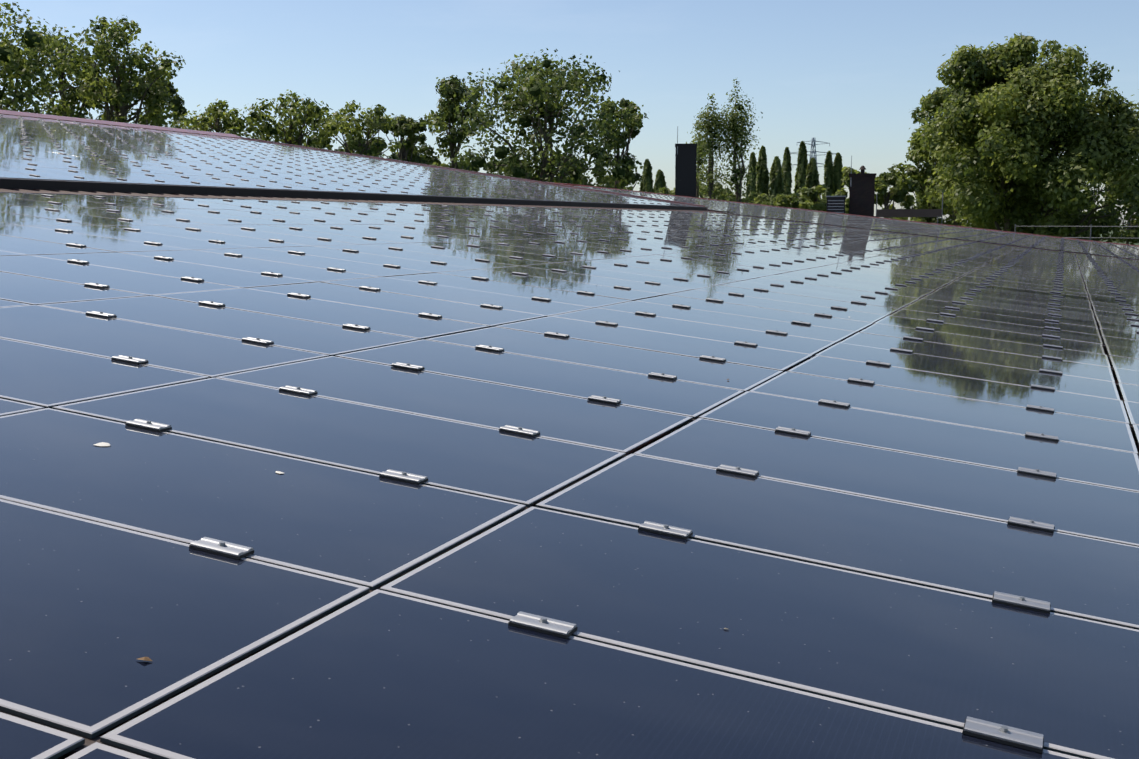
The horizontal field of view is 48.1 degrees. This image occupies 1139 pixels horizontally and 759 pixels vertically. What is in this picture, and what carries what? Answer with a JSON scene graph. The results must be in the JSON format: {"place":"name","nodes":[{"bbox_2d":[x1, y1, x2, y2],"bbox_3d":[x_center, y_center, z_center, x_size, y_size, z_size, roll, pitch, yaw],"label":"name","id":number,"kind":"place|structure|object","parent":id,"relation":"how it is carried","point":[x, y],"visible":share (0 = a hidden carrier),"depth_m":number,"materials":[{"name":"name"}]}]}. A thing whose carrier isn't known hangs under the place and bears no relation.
{"place":"outdoors","nodes":[
{"label":"outdoors","id":0,"kind":"place"},
{"bbox_2d":[0,188,1138,736],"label":"roof deck","id":1,"kind":"structure","parent":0,"point":[380,202],"depth_m":13.16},
{"bbox_2d":[0,210,1138,758],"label":"roof rails","id":2,"kind":"object","parent":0,"point":[86,744],"depth_m":4.41,"materials":[{"name":"silver metal"}]},
{"bbox_2d":[0,0,1138,224],"label":"sky","id":3,"kind":"structure","parent":0,"point":[847,75],"materials":[{"name":"blue"}]},
{"bbox_2d":[1002,225,1138,244],"bbox_3d":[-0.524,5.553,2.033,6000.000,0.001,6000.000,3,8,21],"label":"hedge","id":4,"kind":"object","parent":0,"point":[1114,241],"depth_m":399.59,"materials":[{"name":"green plant"}]},
{"bbox_2d":[0,2,113,115],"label":"tree","id":5,"kind":"object","parent":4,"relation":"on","point":[11,53],"visible":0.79,"depth_m":120.04,"materials":[{"name":"green plant"}]},
{"bbox_2d":[15,32,116,118],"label":"tree","id":6,"kind":"object","parent":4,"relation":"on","point":[62,107],"visible":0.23,"depth_m":134.82,"materials":[{"name":"green plant"}]},
{"bbox_2d":[63,16,185,127],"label":"tree","id":7,"kind":"object","parent":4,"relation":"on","point":[119,101],"visible":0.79,"depth_m":131.86,"materials":[{"name":"green plant"}]},
{"bbox_2d":[131,71,187,125],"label":"tree","id":8,"kind":"object","parent":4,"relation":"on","point":[176,100],"visible":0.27,"depth_m":148.28,"materials":[{"name":"green plant"}]},
{"bbox_2d":[171,98,264,139],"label":"tree","id":9,"kind":"object","parent":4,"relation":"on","point":[235,125],"visible":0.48,"depth_m":140.66,"materials":[{"name":"green plant"}]},
{"bbox_2d":[239,89,340,149],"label":"tree","id":10,"kind":"object","parent":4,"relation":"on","point":[293,133],"visible":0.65,"depth_m":146.18,"materials":[{"name":"green plant"}]},
{"bbox_2d":[295,134,332,150],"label":"tree wood","id":11,"kind":"object","parent":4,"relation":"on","point":[315,142],"visible":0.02,"depth_m":239.21,"materials":[{"name":"green plant"}]},
{"bbox_2d":[334,138,380,156],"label":"tree wood","id":12,"kind":"object","parent":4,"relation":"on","point":[341,150],"visible":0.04,"depth_m":242.28,"materials":[{"name":"green plant"}]},
{"bbox_2d":[315,100,401,159],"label":"tree","id":13,"kind":"object","parent":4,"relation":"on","point":[371,124],"visible":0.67,"depth_m":142.97,"materials":[{"name":"green plant"}]},
{"bbox_2d":[368,114,430,164],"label":"tree","id":14,"kind":"object","parent":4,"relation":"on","point":[409,128],"visible":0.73,"depth_m":169.23,"materials":[{"name":"green plant"}]},
{"bbox_2d":[386,151,439,165],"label":"tree wood","id":15,"kind":"object","parent":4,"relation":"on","point":[418,156],"visible":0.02,"depth_m":243.91,"materials":[{"name":"green plant"}]},
{"bbox_2d":[412,75,492,171],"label":"tree","id":16,"kind":"object","parent":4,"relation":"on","point":[448,88],"visible":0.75,"depth_m":177.17,"materials":[{"name":"green plant"}]},
{"bbox_2d":[443,160,473,169],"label":"tree wood","id":17,"kind":"object","parent":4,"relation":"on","point":[447,165],"depth_m":243.07,"materials":[{"name":"green plant"}]},
{"bbox_2d":[485,158,533,179],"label":"tree wood","id":18,"kind":"object","parent":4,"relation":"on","point":[499,167],"visible":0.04,"depth_m":244.55,"materials":[{"name":"green plant"}]},
{"bbox_2d":[444,48,649,189],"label":"tree","id":19,"kind":"object","parent":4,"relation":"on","point":[535,90],"visible":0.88,"depth_m":165.19,"materials":[{"name":"green plant"}]},
{"bbox_2d":[534,154,592,185],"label":"tree wood","id":20,"kind":"object","parent":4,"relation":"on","point":[581,165],"visible":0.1,"depth_m":243.77,"materials":[{"name":"green plant"}]},
{"bbox_2d":[596,175,625,187],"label":"tree wood","id":21,"kind":"object","parent":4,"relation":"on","point":[611,180],"visible":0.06,"depth_m":234.27,"materials":[{"name":"green plant"}]},
{"bbox_2d":[591,98,643,189],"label":"tree","id":22,"kind":"object","parent":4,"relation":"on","point":[632,134],"visible":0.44,"depth_m":178.22,"materials":[{"name":"green plant"}]},
{"bbox_2d":[639,159,653,191],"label":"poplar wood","id":23,"kind":"object","parent":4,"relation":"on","point":[646,183],"visible":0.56,"depth_m":491.86,"materials":[{"name":"green plant"}]},
{"bbox_2d":[652,169,666,192],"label":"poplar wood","id":24,"kind":"object","parent":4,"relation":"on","point":[660,182],"visible":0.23,"depth_m":529.71,"materials":[{"name":"green plant"}]},
{"bbox_2d":[659,187,674,194],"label":"tree wood","id":25,"kind":"object","parent":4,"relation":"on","point":[664,190],"depth_m":225.43,"materials":[{"name":"green plant"}]},
{"bbox_2d":[675,126,696,196],"bbox_3d":[5.780,-7.329,63.789,1.130,10.432,1.130,1,7,5],"label":"chimney","id":26,"kind":"object","parent":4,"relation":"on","point":[685,169],"visible":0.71,"depth_m":62.90,"materials":[{"name":"black metal"}]},
{"bbox_2d":[686,115,709,197],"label":"tree","id":27,"kind":"object","parent":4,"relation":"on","point":[699,161],"visible":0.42,"depth_m":208.02,"materials":[{"name":"green plant"}]},
{"bbox_2d":[692,93,732,199],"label":"tree","id":28,"kind":"object","parent":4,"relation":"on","point":[711,127],"visible":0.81,"depth_m":198.82,"materials":[{"name":"green plant"}]},
{"bbox_2d":[699,182,730,199],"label":"tree wood","id":29,"kind":"object","parent":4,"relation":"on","point":[717,190],"visible":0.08,"depth_m":241.05,"materials":[{"name":"green plant"}]},
{"bbox_2d":[713,79,762,202],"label":"tree","id":30,"kind":"object","parent":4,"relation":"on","point":[735,134],"visible":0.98,"depth_m":199.34,"materials":[{"name":"green plant"}]},
{"bbox_2d":[724,191,769,203],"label":"tree wood","id":31,"kind":"object","parent":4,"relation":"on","point":[759,198],"visible":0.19,"depth_m":237.29,"materials":[{"name":"green plant"}]},
{"bbox_2d":[746,152,756,202],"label":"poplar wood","id":32,"kind":"object","parent":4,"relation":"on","point":[752,163],"visible":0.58,"depth_m":507.90,"materials":[{"name":"green plant"}]},
{"bbox_2d":[755,145,769,196],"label":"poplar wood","id":33,"kind":"object","parent":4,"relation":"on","point":[762,178],"visible":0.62,"depth_m":460.35,"materials":[{"name":"green plant"}]},
{"bbox_2d":[768,156,784,205],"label":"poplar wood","id":34,"kind":"object","parent":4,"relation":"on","point":[776,183],"visible":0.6,"depth_m":452.14,"materials":[{"name":"green plant"}]},
{"bbox_2d":[760,193,813,209],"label":"tree wood","id":35,"kind":"object","parent":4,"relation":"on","point":[785,200],"visible":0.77,"depth_m":220.74,"materials":[{"name":"green plant"}]},
{"bbox_2d":[782,147,791,207],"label":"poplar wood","id":36,"kind":"object","parent":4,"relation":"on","point":[786,170],"visible":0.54,"depth_m":494.05,"materials":[{"name":"green plant"}]},
{"bbox_2d":[793,141,807,192],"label":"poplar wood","id":37,"kind":"object","parent":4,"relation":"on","point":[800,173],"visible":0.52,"depth_m":522.99,"materials":[{"name":"green plant"}]},
{"bbox_2d":[789,184,835,210],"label":"tree wood","id":38,"kind":"object","parent":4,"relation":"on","point":[813,196],"visible":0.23,"depth_m":242.55,"materials":[{"name":"green plant"}]},
{"bbox_2d":[790,138,835,197],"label":"power pylon","id":39,"kind":"object","parent":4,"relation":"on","point":[812,151],"visible":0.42,"depth_m":619.59,"materials":[{"name":"grey metal"}]},
{"bbox_2d":[805,158,821,197],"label":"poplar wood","id":40,"kind":"object","parent":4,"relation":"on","point":[812,178],"visible":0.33,"depth_m":496.48,"materials":[{"name":"green plant"}]},
{"bbox_2d":[821,151,834,199],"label":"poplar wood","id":41,"kind":"object","parent":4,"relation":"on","point":[829,178],"visible":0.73,"depth_m":451.11,"materials":[{"name":"green plant"}]},
{"bbox_2d":[833,152,843,193],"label":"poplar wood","id":42,"kind":"object","parent":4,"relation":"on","point":[837,169],"visible":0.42,"depth_m":452.68,"materials":[{"name":"green plant"}]},
{"bbox_2d":[835,166,875,213],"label":"tree","id":43,"kind":"object","parent":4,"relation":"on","point":[845,170],"visible":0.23,"depth_m":226.23,"materials":[{"name":"green plant"}]},
{"bbox_2d":[849,156,875,216],"bbox_3d":[13.281,-5.783,58.255,1.213,8.720,1.213,2,7,13],"label":"chimney","id":44,"kind":"object","parent":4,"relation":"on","point":[862,192],"visible":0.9,"depth_m":57.40,"materials":[{"name":"metal"}]},
{"bbox_2d":[874,171,914,218],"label":"tree","id":45,"kind":"object","parent":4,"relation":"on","point":[884,181],"visible":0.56,"depth_m":224.61,"materials":[{"name":"green plant"}]},
{"bbox_2d":[874,192,942,223],"bbox_3d":[16.024,-5.317,60.922,3.375,7.142,0.768,5,8,33],"label":"guardrail","id":46,"kind":"object","parent":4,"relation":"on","point":[937,213],"visible":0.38,"depth_m":60.71,"materials":[{"name":"grey metal"}]},
{"bbox_2d":[900,175,922,220],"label":"tree","id":47,"kind":"object","parent":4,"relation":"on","point":[913,186],"visible":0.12,"depth_m":238.00,"materials":[{"name":"green plant"}]},
{"bbox_2d":[887,128,955,224],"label":"tree","id":48,"kind":"object","parent":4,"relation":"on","point":[923,174],"visible":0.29,"depth_m":151.87,"materials":[{"name":"green plant"}]},
{"bbox_2d":[910,87,977,225],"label":"tree","id":49,"kind":"object","parent":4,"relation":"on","point":[935,98],"visible":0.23,"depth_m":157.23,"materials":[{"name":"green plant"}]},
{"bbox_2d":[941,176,986,228],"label":"tree wood","id":50,"kind":"object","parent":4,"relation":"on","point":[967,220],"depth_m":216.74,"materials":[{"name":"green plant"}]},
{"bbox_2d":[909,80,1138,242],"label":"tree","id":51,"kind":"object","parent":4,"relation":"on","point":[1101,146],"visible":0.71,"depth_m":131.19,"materials":[{"name":"green plant"}]},
{"bbox_2d":[931,32,1135,231],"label":"tree","id":52,"kind":"object","parent":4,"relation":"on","point":[1011,64],"visible":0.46,"depth_m":133.29,"materials":[{"name":"green plant"}]},
{"bbox_2d":[1015,224,1138,239],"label":"railing","id":53,"kind":"object","parent":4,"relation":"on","point":[1090,226],"visible":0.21,"depth_m":56.79,"materials":[{"name":"grey metal"}]},
{"bbox_2d":[1077,174,1116,240],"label":"tree","id":54,"kind":"object","parent":4,"relation":"on","point":[1106,196],"visible":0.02,"depth_m":226.67,"materials":[{"name":"green plant"}]},
{"bbox_2d":[1101,171,1138,244],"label":"tree","id":55,"kind":"object","parent":4,"relation":"on","point":[1134,232],"visible":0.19,"depth_m":218.63,"materials":[{"name":"green plant"}]},
{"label":"hall walls","id":56,"kind":"object","parent":4,"relation":"on","visible":0},
{"bbox_2d":[0,110,1138,245],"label":"roof flashing","id":57,"kind":"object","parent":56,"relation":"on","point":[41,184],"visible":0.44,"depth_m":18.54,"materials":[{"name":"grey metal"}]},
{"bbox_2d":[0,114,700,206],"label":"solar panels","id":58,"kind":"object","parent":57,"relation":"on","point":[47,158],"visible":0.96,"depth_m":21.80,"materials":[{"name":"blue glass"}]},
{"bbox_2d":[0,114,685,204],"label":"panel clamps","id":59,"kind":"object","parent":58,"relation":"on","point":[21,118],"visible":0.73,"depth_m":24.33,"materials":[{"name":"metal"}]},
{"bbox_2d":[0,192,1138,758],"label":"solar panels","id":60,"kind":"object","parent":57,"relation":"on","point":[842,574],"visible":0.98,"depth_m":2.70,"materials":[{"name":"blue glass"}]},
{"bbox_2d":[94,379,729,660],"bbox_3d":[-0.184,-0.695,8.227,9.483,1.053,13.179,3,8,21],"label":"roof debris","id":61,"kind":"object","parent":60,"relation":"on","point":[108,444],"visible":0.85,"depth_m":2.58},
{"bbox_2d":[41,194,1138,753],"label":"panel clamps","id":62,"kind":"object","parent":60,"relation":"on","point":[973,726],"visible":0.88,"depth_m":4.17,"materials":[{"name":"metal"}]},
{"bbox_2d":[826,196,845,212],"bbox_3d":[12.024,-4.845,57.980,0.885,6.927,0.885,1,7,11],"label":"vent unit","id":63,"kind":"object","parent":57,"relation":"on","point":[835,204],"visible":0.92,"depth_m":57.20,"materials":[{"name":"silver metal"}]},
{"bbox_2d":[576,186,1138,258],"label":"solar panels","id":64,"kind":"object","parent":57,"relation":"on","point":[1053,243],"visible":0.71,"depth_m":40.13,"materials":[{"name":"glass"}]},
{"bbox_2d":[569,185,1138,256],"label":"panel clamps","id":65,"kind":"object","parent":64,"relation":"attached to","point":[1061,243],"visible":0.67,"depth_m":42.76,"materials":[{"name":"metal"}]}
]}

